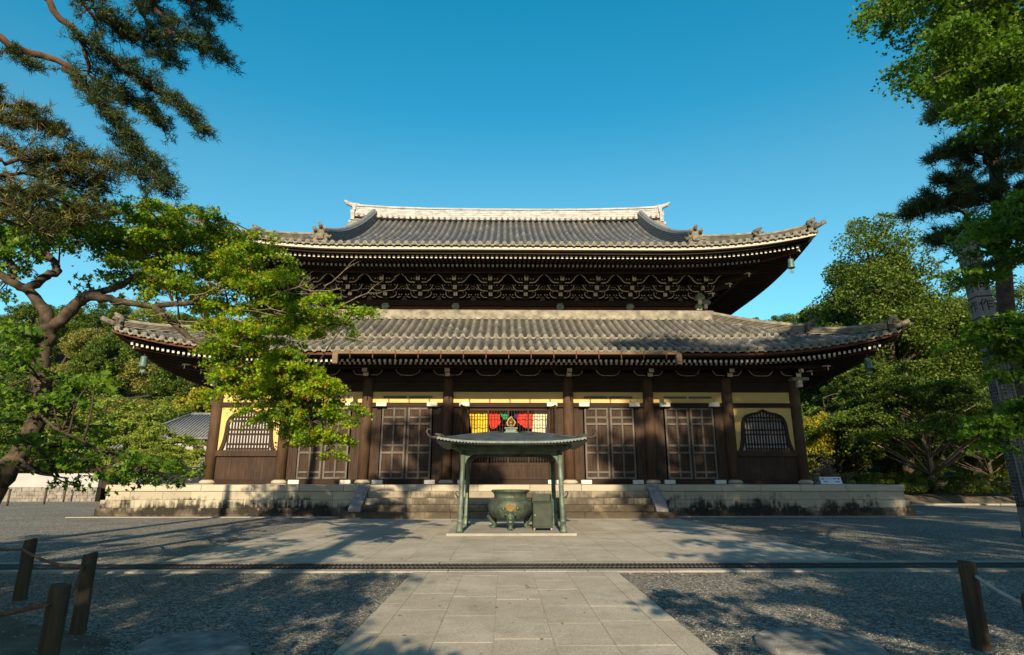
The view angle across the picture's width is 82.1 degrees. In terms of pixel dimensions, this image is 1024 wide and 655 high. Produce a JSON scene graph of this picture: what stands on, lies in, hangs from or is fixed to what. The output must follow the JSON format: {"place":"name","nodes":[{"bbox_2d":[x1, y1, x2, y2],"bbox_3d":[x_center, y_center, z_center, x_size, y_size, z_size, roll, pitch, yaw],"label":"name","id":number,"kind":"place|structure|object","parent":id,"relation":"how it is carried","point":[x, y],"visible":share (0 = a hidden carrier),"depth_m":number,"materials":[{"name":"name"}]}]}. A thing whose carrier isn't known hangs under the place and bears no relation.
{"place":"outdoors","nodes":[
{"label":"outdoors","id":0,"kind":"place"},
{"bbox_2d":[2,473,102,501],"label":"garden wall","id":1,"kind":"structure","parent":0,"point":[26,487],"depth_m":41.95,"materials":[{"name":"white paint"}]},
{"bbox_2d":[0,616,109,654],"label":"bare ground","id":2,"kind":"structure","parent":0,"point":[18,644],"depth_m":5.94,"materials":[{"name":"soil"}]},
{"bbox_2d":[68,551,97,634],"bbox_3d":[-4.638,2.905,6.363,0.159,0.904,0.184,12,-19,-39],"label":"rope fence post","id":3,"kind":"object","parent":2,"relation":"on","point":[81,611],"visible":0.84,"depth_m":6.32,"materials":[{"name":"wood"}]},
{"bbox_2d":[22,549,81,568],"bbox_3d":[-5.668,2.836,7.196,2.738,0.096,0.036,-12,-19,39],"label":"rope","id":4,"kind":"object","parent":3,"relation":"attached to","point":[51,562],"visible":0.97,"depth_m":7.07,"materials":[{"name":"brown fabric"}]},
{"bbox_2d":[0,0,244,208],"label":"pine tree","id":5,"kind":"object","parent":2,"relation":"on","point":[130,142],"visible":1,"depth_m":10.14,"materials":[{"name":"green plant"}]},
{"bbox_2d":[0,343,1006,476],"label":"hill","id":6,"kind":"structure","parent":0,"point":[951,470],"depth_m":95.98,"materials":[{"name":"green plant"}]},
{"bbox_2d":[0,379,28,427],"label":"broadleaf tree","id":7,"kind":"object","parent":6,"relation":"on","point":[11,382],"visible":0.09,"depth_m":73.01,"materials":[{"name":"green plant"}]},
{"bbox_2d":[0,319,34,361],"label":"broadleaf tree","id":8,"kind":"object","parent":6,"relation":"on","point":[16,325],"visible":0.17,"depth_m":101.18,"materials":[{"name":"green plant"}]},
{"bbox_2d":[0,301,57,332],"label":"broadleaf tree","id":9,"kind":"object","parent":6,"relation":"on","point":[22,311],"visible":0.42,"depth_m":112.09,"materials":[{"name":"green plant"}]},
{"bbox_2d":[2,369,58,386],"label":"broadleaf tree","id":10,"kind":"object","parent":6,"relation":"on","point":[15,377],"visible":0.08,"depth_m":80.94,"materials":[{"name":"green plant"}]},
{"bbox_2d":[30,320,89,363],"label":"broadleaf tree","id":11,"kind":"object","parent":6,"relation":"on","point":[73,326],"visible":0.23,"depth_m":104.66,"materials":[{"name":"green plant"}]},
{"bbox_2d":[12,369,108,426],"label":"broadleaf tree","id":12,"kind":"object","parent":6,"relation":"on","point":[88,392],"visible":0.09,"depth_m":75.19,"materials":[{"name":"green plant"}]},
{"bbox_2d":[34,304,95,351],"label":"broadleaf tree","id":13,"kind":"object","parent":6,"relation":"on","point":[81,315],"visible":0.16,"depth_m":113.55,"materials":[{"name":"green plant"}]},
{"bbox_2d":[30,402,120,472],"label":"broadleaf tree","id":14,"kind":"object","parent":6,"relation":"on","point":[111,409],"visible":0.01,"depth_m":62.02,"materials":[{"name":"green plant"}]},
{"bbox_2d":[57,327,115,358],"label":"broadleaf tree","id":15,"kind":"object","parent":6,"relation":"on","point":[71,344],"visible":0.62,"depth_m":100.85,"materials":[{"name":"green plant"}]},
{"bbox_2d":[75,349,110,398],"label":"conifer tree","id":16,"kind":"object","parent":6,"relation":"on","point":[96,362],"visible":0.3,"depth_m":83.54,"materials":[{"name":"green plant"}]},
{"bbox_2d":[52,394,144,431],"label":"broadleaf tree","id":17,"kind":"object","parent":6,"relation":"on","point":[120,402],"visible":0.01,"depth_m":66.57,"materials":[{"name":"green plant"}]},
{"bbox_2d":[66,336,140,388],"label":"broadleaf tree","id":18,"kind":"object","parent":6,"relation":"on","point":[103,347],"visible":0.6,"depth_m":92.32,"materials":[{"name":"green plant"}]},
{"bbox_2d":[79,302,134,334],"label":"broadleaf tree","id":19,"kind":"object","parent":6,"relation":"on","point":[98,312],"visible":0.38,"depth_m":126.70,"materials":[{"name":"green plant"}]},
{"bbox_2d":[98,293,129,335],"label":"conifer tree","id":20,"kind":"object","parent":6,"relation":"on","point":[117,309],"visible":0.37,"depth_m":117.40,"materials":[{"name":"green plant"}]},
{"bbox_2d":[101,319,140,381],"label":"broadleaf tree","id":21,"kind":"object","parent":6,"relation":"on","point":[117,339],"visible":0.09,"depth_m":99.76,"materials":[{"name":"green plant"}]},
{"bbox_2d":[119,397,151,408],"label":"broadleaf tree","id":22,"kind":"object","parent":6,"relation":"on","point":[145,402],"visible":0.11,"depth_m":82.25,"materials":[{"name":"green plant"}]},
{"bbox_2d":[128,302,177,323],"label":"broadleaf tree","id":23,"kind":"object","parent":6,"relation":"on","point":[144,312],"visible":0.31,"depth_m":129.17,"materials":[{"name":"green plant"}]},
{"bbox_2d":[116,358,196,396],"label":"broadleaf tree","id":24,"kind":"object","parent":6,"relation":"on","point":[139,381],"visible":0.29,"depth_m":90.15,"materials":[{"name":"green plant"}]},
{"bbox_2d":[142,405,195,422],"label":"broadleaf tree","id":25,"kind":"object","parent":6,"relation":"on","point":[186,411],"visible":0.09,"depth_m":65.48,"materials":[{"name":"green plant"}]},
{"bbox_2d":[147,396,199,412],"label":"broadleaf tree","id":26,"kind":"object","parent":6,"relation":"on","point":[158,402],"visible":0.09,"depth_m":77.58,"materials":[{"name":"green plant"}]},
{"bbox_2d":[142,364,205,402],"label":"broadleaf tree","id":27,"kind":"object","parent":6,"relation":"on","point":[162,381],"visible":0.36,"depth_m":88.11,"materials":[{"name":"green plant"}]},
{"bbox_2d":[163,380,184,414],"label":"conifer tree","id":28,"kind":"object","parent":6,"relation":"on","point":[174,392],"visible":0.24,"depth_m":73.43,"materials":[{"name":"green plant"}]},
{"bbox_2d":[166,312,198,324],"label":"broadleaf tree","id":29,"kind":"object","parent":6,"relation":"on","point":[187,318],"visible":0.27,"depth_m":126.04,"materials":[{"name":"green plant"}]},
{"bbox_2d":[166,386,212,415],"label":"golden shrub","id":30,"kind":"object","parent":6,"relation":"on","point":[194,393],"visible":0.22,"depth_m":69.53,"materials":[{"name":"yellow plant"}]},
{"bbox_2d":[766,313,797,322],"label":"broadleaf tree","id":31,"kind":"object","parent":6,"relation":"on","point":[789,317],"visible":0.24,"depth_m":126.80,"materials":[{"name":"green plant"}]},
{"bbox_2d":[801,408,827,473],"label":"broadleaf tree","id":32,"kind":"object","parent":6,"relation":"on","point":[809,458],"visible":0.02,"depth_m":61.41,"materials":[{"name":"green plant"}]},
{"bbox_2d":[791,303,864,414],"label":"broadleaf tree","id":33,"kind":"object","parent":6,"relation":"on","point":[804,317],"visible":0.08,"depth_m":70.11,"materials":[{"name":"green plant"}]},
{"bbox_2d":[801,393,888,478],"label":"broadleaf tree","id":34,"kind":"object","parent":6,"relation":"on","point":[817,401],"visible":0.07,"depth_m":60.81,"materials":[{"name":"green plant"}]},
{"bbox_2d":[868,436,954,478],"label":"broadleaf tree","id":35,"kind":"object","parent":6,"relation":"on","point":[893,464],"visible":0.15,"depth_m":59.37,"materials":[{"name":"green plant"}]},
{"bbox_2d":[944,451,1008,475],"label":"broadleaf tree","id":36,"kind":"object","parent":6,"relation":"on","point":[968,460],"visible":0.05,"depth_m":65.98,"materials":[{"name":"green plant"}]},
{"bbox_2d":[970,445,1009,480],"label":"broadleaf tree","id":37,"kind":"object","parent":6,"relation":"on","point":[998,463],"visible":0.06,"depth_m":57.78,"materials":[{"name":"green plant"}]},
{"bbox_2d":[163,519,855,561],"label":"forecourt pavement","id":38,"kind":"structure","parent":0,"point":[627,540],"depth_m":14.31,"materials":[{"name":"stone"}]},
{"bbox_2d":[426,416,597,535],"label":"incense pavilion","id":39,"kind":"structure","parent":38,"relation":"on","point":[512,442],"depth_m":17.44,"materials":[{"name":"metal"}]},
{"bbox_2d":[487,489,531,530],"bbox_3d":[-0.051,5.692,18.336,1.493,1.218,1.551,0,-14,-1],"label":"incense burner","id":40,"kind":"object","parent":39,"relation":"on","point":[510,506],"visible":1,"depth_m":17.98,"materials":[{"name":"green metal"}]},
{"bbox_2d":[531,493,552,530],"bbox_3d":[0.919,5.620,17.934,0.640,1.058,0.650,0,-14,-1],"label":"metal cabinet","id":41,"kind":"object","parent":39,"relation":"on","point":[542,514],"visible":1,"depth_m":17.66,"materials":[{"name":"green metal"}]},
{"bbox_2d":[0,500,1023,654],"bbox_3d":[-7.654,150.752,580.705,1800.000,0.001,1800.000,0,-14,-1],"label":"ground","id":42,"kind":"structure","parent":0,"point":[18,515],"depth_m":8.90,"materials":[{"name":"grey gravel"}]},
{"bbox_2d":[12,538,37,600],"bbox_3d":[-6.698,3.357,8.082,0.169,0.878,0.189,13,-19,-40],"label":"rope fence post","id":43,"kind":"object","parent":42,"relation":"on","point":[22,582],"visible":0.86,"depth_m":8.04,"materials":[{"name":"wood"}]},
{"bbox_2d":[0,416,52,457],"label":"maple tree","id":44,"kind":"object","parent":42,"relation":"on","point":[10,420],"visible":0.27,"depth_m":48.81,"materials":[{"name":"green plant"}]},
{"bbox_2d":[0,407,83,472],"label":"maple tree","id":45,"kind":"object","parent":42,"relation":"on","point":[5,449],"visible":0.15,"depth_m":47.71,"materials":[{"name":"green plant"}]},
{"bbox_2d":[36,583,71,654],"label":"rope fence post","id":46,"kind":"object","parent":42,"relation":"on","point":[53,625],"visible":1,"depth_m":4.58,"materials":[{"name":"wood"}]},
{"bbox_2d":[0,602,48,616],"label":"rope","id":47,"kind":"object","parent":46,"relation":"attached to","point":[23,609],"visible":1,"depth_m":4.51,"materials":[{"name":"brown fabric"}]},
{"bbox_2d":[0,80,133,243],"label":"pine tree","id":48,"kind":"object","parent":42,"relation":"on","point":[77,162],"visible":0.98,"depth_m":10.51,"materials":[{"name":"green plant"}]},
{"bbox_2d":[69,434,136,499],"bbox_3d":[-31.913,11.049,46.772,4.063,5.060,4.672,0,-14,-1],"label":"gatehouse","id":49,"kind":"object","parent":42,"relation":"on","point":[103,488],"visible":0.16,"depth_m":45.27,"materials":[{"name":"brown tile"}]},
{"bbox_2d":[32,394,177,472],"bbox_3d":[-36.434,10.563,52.540,11.530,8.924,13.273,11,-18,-35],"label":"maple tree","id":50,"kind":"object","parent":42,"relation":"on","point":[108,402],"visible":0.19,"depth_m":51.29,"materials":[{"name":"green plant"}]},
{"bbox_2d":[65,400,206,464],"bbox_3d":[-29.750,9.737,47.678,11.149,7.496,9.685,6,-16,-23],"label":"maple tree","id":51,"kind":"object","parent":42,"relation":"on","point":[143,425],"visible":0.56,"depth_m":47.63,"materials":[{"name":"green plant"}]},
{"bbox_2d":[98,427,202,483],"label":"maple tree","id":52,"kind":"object","parent":42,"relation":"on","point":[169,450],"visible":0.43,"depth_m":40.73,"materials":[{"name":"green plant"}]},
{"bbox_2d":[113,461,203,484],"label":"garden wall","id":53,"kind":"structure","parent":42,"relation":"on","point":[197,479],"depth_m":44.25,"materials":[{"name":"white paint"}]},
{"bbox_2d":[156,412,210,479],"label":"white house","id":54,"kind":"structure","parent":42,"relation":"on","point":[194,424],"depth_m":58.18,"materials":[{"name":"tile"}]},
{"bbox_2d":[129,631,250,654],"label":"flat stone","id":55,"kind":"object","parent":42,"relation":"on","point":[209,643],"visible":1,"depth_m":5.43,"materials":[{"name":"grey stone"}]},
{"bbox_2d":[0,178,392,503],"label":"maple tree","id":56,"kind":"object","parent":42,"relation":"on","point":[223,261],"visible":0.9,"depth_m":11.20,"materials":[{"name":"green plant"}]},
{"bbox_2d":[115,564,893,569],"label":"drain channel","id":57,"kind":"object","parent":42,"relation":"on","point":[508,567],"visible":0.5,"depth_m":10.84,"materials":[{"name":"grey metal"}]},
{"bbox_2d":[0,562,1023,569],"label":"drain grate","id":58,"kind":"object","parent":57,"relation":"on","point":[725,565],"visible":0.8,"depth_m":10.93,"materials":[{"name":"metal"}]},
{"bbox_2d":[94,200,915,518],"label":"temple hall","id":59,"kind":"structure","parent":42,"relation":"on","point":[650,358],"depth_m":29.65,"materials":[{"name":"wood"}]},
{"bbox_2d":[138,352,147,372],"bbox_3d":[-17.256,1.659,27.529,0.380,1.040,0.380,0,-14,-1],"label":"wind bell","id":60,"kind":"object","parent":59,"relation":"hanging from","point":[143,361],"visible":1,"depth_m":27.43,"materials":[{"name":"green metal"}]},
{"bbox_2d":[215,409,276,455],"bbox_3d":[-13.064,5.211,29.250,2.990,2.334,0.290,0,-14,-1],"label":"window","id":61,"kind":"structure","parent":59,"relation":"in","point":[249,442],"depth_m":29.08,"materials":[{"name":"brown wood"}]},
{"bbox_2d":[296,418,323,478],"bbox_3d":[-9.951,5.432,29.217,1.175,4.070,0.145,0,-14,-1],"label":"door","id":62,"kind":"structure","parent":59,"relation":"in","point":[308,467],"depth_m":28.90,"materials":[{"name":"brown wood"}]},
{"bbox_2d":[322,396,351,478],"bbox_3d":[-8.677,5.436,29.233,1.175,4.070,0.145,0,-14,-1],"label":"door","id":63,"kind":"structure","parent":59,"relation":"in","point":[332,469],"depth_m":28.92,"materials":[{"name":"brown wood"}]},
{"bbox_2d":[379,396,406,478],"bbox_3d":[-5.912,5.445,29.268,1.195,4.070,0.145,0,-14,-1],"label":"door","id":64,"kind":"structure","parent":59,"relation":"in","point":[392,446],"depth_m":29.19,"materials":[{"name":"brown wood"}]},
{"bbox_2d":[405,396,431,478],"bbox_3d":[-4.617,5.449,29.285,1.195,4.070,0.145,0,-14,-1],"label":"door","id":65,"kind":"structure","parent":59,"relation":"in","point":[418,452],"depth_m":29.18,"materials":[{"name":"brown wood"}]},
{"bbox_2d":[459,405,466,478],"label":"opened door","id":66,"kind":"structure","parent":59,"relation":"in","point":[463,409],"depth_m":28.50,"materials":[{"name":"brown wood"}]},
{"bbox_2d":[469,411,548,432],"bbox_3d":[-0.165,5.184,29.797,4.060,2.021,0.140,0,-14,-1],"label":"ceremonial curtain","id":67,"kind":"object","parent":59,"relation":"hanging from","point":[478,422],"visible":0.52,"depth_m":29.91,"materials":[{"name":"multicoloured fabric"}]},
{"bbox_2d":[550,405,557,478],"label":"opened door","id":68,"kind":"structure","parent":59,"relation":"in","point":[553,410],"depth_m":28.49,"materials":[{"name":"brown wood"}]},
{"bbox_2d":[584,396,610,478],"bbox_3d":[4.237,5.478,29.397,1.195,4.070,0.145,0,-14,-1],"label":"door","id":69,"kind":"structure","parent":59,"relation":"in","point":[597,453],"depth_m":29.27,"materials":[{"name":"brown wood"}]},
{"bbox_2d":[609,396,636,478],"bbox_3d":[5.532,5.482,29.413,1.195,4.070,0.145,0,-14,-1],"label":"door","id":70,"kind":"structure","parent":59,"relation":"in","point":[621,419],"depth_m":29.32,"materials":[{"name":"brown wood"}]},
{"bbox_2d":[664,396,692,478],"bbox_3d":[8.297,5.491,29.448,1.175,4.070,0.145,0,-14,-1],"label":"door","id":71,"kind":"structure","parent":59,"relation":"in","point":[679,460],"depth_m":29.37,"materials":[{"name":"brown wood"}]},
{"bbox_2d":[689,396,718,478],"bbox_3d":[9.572,5.495,29.464,1.175,4.070,0.145,0,-14,-1],"label":"door","id":72,"kind":"structure","parent":59,"relation":"in","point":[702,419],"depth_m":29.39,"materials":[{"name":"brown wood"}]},
{"bbox_2d":[737,409,797,456],"bbox_3d":[12.684,5.294,29.576,2.990,2.334,0.290,0,-14,-1],"label":"window","id":73,"kind":"structure","parent":59,"relation":"in","point":[764,433],"depth_m":29.45,"materials":[{"name":"brown wood"}]},
{"bbox_2d":[819,477,842,483],"bbox_3d":[14.489,6.974,26.762,0.980,0.336,0.235,0,-14,-1],"label":"notice board","id":74,"kind":"object","parent":59,"relation":"on","point":[830,480],"visible":1,"depth_m":26.71,"materials":[{"name":"white"}]},
{"bbox_2d":[0,560,1023,573],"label":"drain kerb","id":75,"kind":"structure","parent":42,"relation":"on","point":[523,570],"depth_m":10.46,"materials":[{"name":"stone"}]},
{"bbox_2d":[7,517,1017,654],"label":"fallen leaves","id":76,"kind":"object","parent":42,"relation":"on","point":[548,590],"visible":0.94,"depth_m":8.08,"materials":[{"name":"brown plant"}]},
{"bbox_2d":[65,503,1015,517],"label":"kerb","id":77,"kind":"structure","parent":42,"relation":"on","point":[339,516],"depth_m":25.04,"materials":[{"name":"stone"}]},
{"bbox_2d":[754,627,890,654],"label":"flat stone","id":78,"kind":"object","parent":42,"relation":"on","point":[800,641],"visible":0.98,"depth_m":5.73,"materials":[{"name":"grey stone"}]},
{"bbox_2d":[845,0,1023,159],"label":"maple tree","id":79,"kind":"object","parent":42,"relation":"on","point":[981,42],"visible":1,"depth_m":6.65,"materials":[{"name":"green plant"}]},
{"bbox_2d":[888,68,1023,536],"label":"pine tree","id":80,"kind":"object","parent":42,"relation":"on","point":[965,189],"visible":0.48,"depth_m":18.06,"materials":[{"name":"green plant"}]},
{"bbox_2d":[925,188,1023,465],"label":"maple tree","id":81,"kind":"object","parent":42,"relation":"on","point":[1001,228],"visible":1,"depth_m":9.77,"materials":[{"name":"green plant"}]},
{"bbox_2d":[957,560,992,650],"bbox_3d":[4.549,2.761,5.782,0.168,0.888,0.190,12,-19,-40],"label":"rope fence post","id":82,"kind":"object","parent":42,"relation":"on","point":[979,635],"visible":0.95,"depth_m":5.74,"materials":[{"name":"wood"}]},
{"bbox_2d":[954,230,1023,536],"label":"tree trunk","id":83,"kind":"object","parent":42,"relation":"on","point":[980,300],"depth_m":15.40,"materials":[{"name":"grey"}]},
{"bbox_2d":[1020,594,1023,612],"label":"rope fence post","id":84,"kind":"object","parent":42,"relation":"on","point":[1022,599],"visible":1,"depth_m":4.99,"materials":[{"name":"wood"}]},
{"bbox_2d":[975,575,1021,604],"bbox_3d":[4.480,2.402,5.312,0.030,0.185,0.922,-2,-15,9],"label":"rope","id":85,"kind":"object","parent":84,"relation":"attached to","point":[996,589],"visible":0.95,"depth_m":5.43,"materials":[{"name":"beige fabric"}]},
{"bbox_2d":[0,0,1023,320],"label":"sky","id":86,"kind":"structure","parent":0,"point":[741,116],"materials":[{"name":"blue"}]},
{"bbox_2d":[332,571,717,654],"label":"path","id":87,"kind":"structure","parent":0,"point":[467,627],"depth_m":6.79,"materials":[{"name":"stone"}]},
{"bbox_2d":[810,476,1014,503],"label":"garden bank","id":88,"kind":"structure","parent":0,"point":[940,498],"depth_m":39.05,"materials":[{"name":"soil"}]},
{"bbox_2d":[803,411,836,467],"bbox_3d":[23.404,8.640,45.519,2.909,4.346,3.272,11,-18,-37],"label":"golden shrub","id":89,"kind":"object","parent":88,"relation":"on","point":[817,446],"visible":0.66,"depth_m":44.94,"materials":[{"name":"yellow plant"}]},
{"bbox_2d":[809,457,852,483],"bbox_3d":[20.831,10.176,39.484,2.785,2.941,3.005,7,-16,-24],"label":"mauve bush","id":90,"kind":"object","parent":88,"relation":"on","point":[826,470],"visible":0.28,"depth_m":39.06,"materials":[{"name":"green plant"}]},
{"bbox_2d":[813,307,885,474],"bbox_3d":[34.986,5.934,60.704,7.709,17.997,7.396,5,-15,-20],"label":"conifer tree","id":91,"kind":"object","parent":88,"relation":"on","point":[836,387],"visible":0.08,"depth_m":59.62,"materials":[{"name":"green plant"}]},
{"bbox_2d":[839,472,869,483],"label":"azalea bush","id":92,"kind":"object","parent":88,"relation":"on","point":[856,475],"visible":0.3,"depth_m":40.06,"materials":[{"name":"green plant"}]},
{"bbox_2d":[853,472,884,483],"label":"azalea bush","id":93,"kind":"object","parent":88,"relation":"on","point":[876,475],"visible":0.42,"depth_m":39.84,"materials":[{"name":"green plant"}]},
{"bbox_2d":[803,388,936,483],"bbox_3d":[27.659,9.106,48.303,11.768,8.520,11.659,-8,-17,29],"label":"maple tree","id":94,"kind":"object","parent":88,"relation":"on","point":[858,451],"visible":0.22,"depth_m":47.28,"materials":[{"name":"green plant"}]},
{"bbox_2d":[875,472,908,489],"bbox_3d":[25.998,10.781,40.440,2.167,1.595,2.304,-11,-18,37],"label":"azalea bush","id":95,"kind":"object","parent":88,"relation":"on","point":[889,476],"visible":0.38,"depth_m":40.20,"materials":[{"name":"green plant"}]},
{"bbox_2d":[812,212,980,483],"bbox_3d":[36.683,1.244,57.850,13.348,27.604,13.856,5,-15,-17],"label":"tall tree","id":96,"kind":"object","parent":88,"relation":"on","point":[854,286],"visible":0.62,"depth_m":56.07,"materials":[{"name":"green plant"}]},
{"bbox_2d":[804,358,999,493],"bbox_3d":[30.545,7.337,43.259,16.537,9.665,16.093,8,-16,-28],"label":"maple tree","id":97,"kind":"object","parent":88,"relation":"on","point":[953,397],"visible":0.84,"depth_m":42.11,"materials":[{"name":"green plant"}]},
{"bbox_2d":[888,470,929,494],"bbox_3d":[27.257,10.623,40.140,2.380,1.751,2.530,0,-14,-1],"label":"azalea bush","id":98,"kind":"object","parent":88,"relation":"on","point":[910,487],"visible":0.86,"depth_m":40.00,"materials":[{"name":"green plant"}]},
{"bbox_2d":[882,253,970,471],"bbox_3d":[44.142,3.103,63.128,10.417,24.321,9.995,-10,-18,35],"label":"conifer tree","id":99,"kind":"object","parent":88,"relation":"on","point":[931,378],"visible":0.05,"depth_m":61.16,"materials":[{"name":"green plant"}]},
{"bbox_2d":[926,476,963,493],"bbox_3d":[30.132,11.006,40.836,1.956,1.354,1.839,3,-15,-10],"label":"azalea bush","id":100,"kind":"object","parent":88,"relation":"on","point":[943,489],"visible":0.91,"depth_m":40.76,"materials":[{"name":"green plant"}]},
{"bbox_2d":[899,384,1006,486],"bbox_3d":[39.022,9.235,49.479,12.238,8.861,12.126,10,-17,-34],"label":"maple tree","id":101,"kind":"object","parent":88,"relation":"on","point":[948,452],"visible":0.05,"depth_m":49.09,"materials":[{"name":"green plant"}]},
{"bbox_2d":[885,275,1022,477],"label":"tall tree","id":102,"kind":"object","parent":88,"relation":"on","point":[976,463],"visible":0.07,"depth_m":58.38,"materials":[{"name":"green plant"}]},
{"bbox_2d":[945,472,987,495],"bbox_3d":[30.845,10.684,40.113,2.340,1.619,2.200,-2,-15,8],"label":"azalea bush","id":103,"kind":"object","parent":88,"relation":"on","point":[966,485],"visible":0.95,"depth_m":39.87,"materials":[{"name":"green plant"}]},
{"bbox_2d":[968,474,1001,495],"bbox_3d":[32.176,10.719,39.994,2.027,1.492,2.156,2,-15,-8],"label":"azalea bush","id":104,"kind":"object","parent":88,"relation":"on","point":[982,489],"visible":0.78,"depth_m":39.77,"materials":[{"name":"green plant"}]},
{"bbox_2d":[950,276,1023,407],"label":"tall tree","id":105,"kind":"object","parent":88,"relation":"on","point":[977,367],"visible":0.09,"depth_m":53.79,"materials":[{"name":"green plant"}]},
{"bbox_2d":[987,476,1012,495],"bbox_3d":[33.798,10.921,40.450,1.918,1.328,1.804,-10,-18,35],"label":"azalea bush","id":106,"kind":"object","parent":88,"relation":"on","point":[1005,483],"visible":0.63,"depth_m":40.26,"materials":[{"name":"green plant"}]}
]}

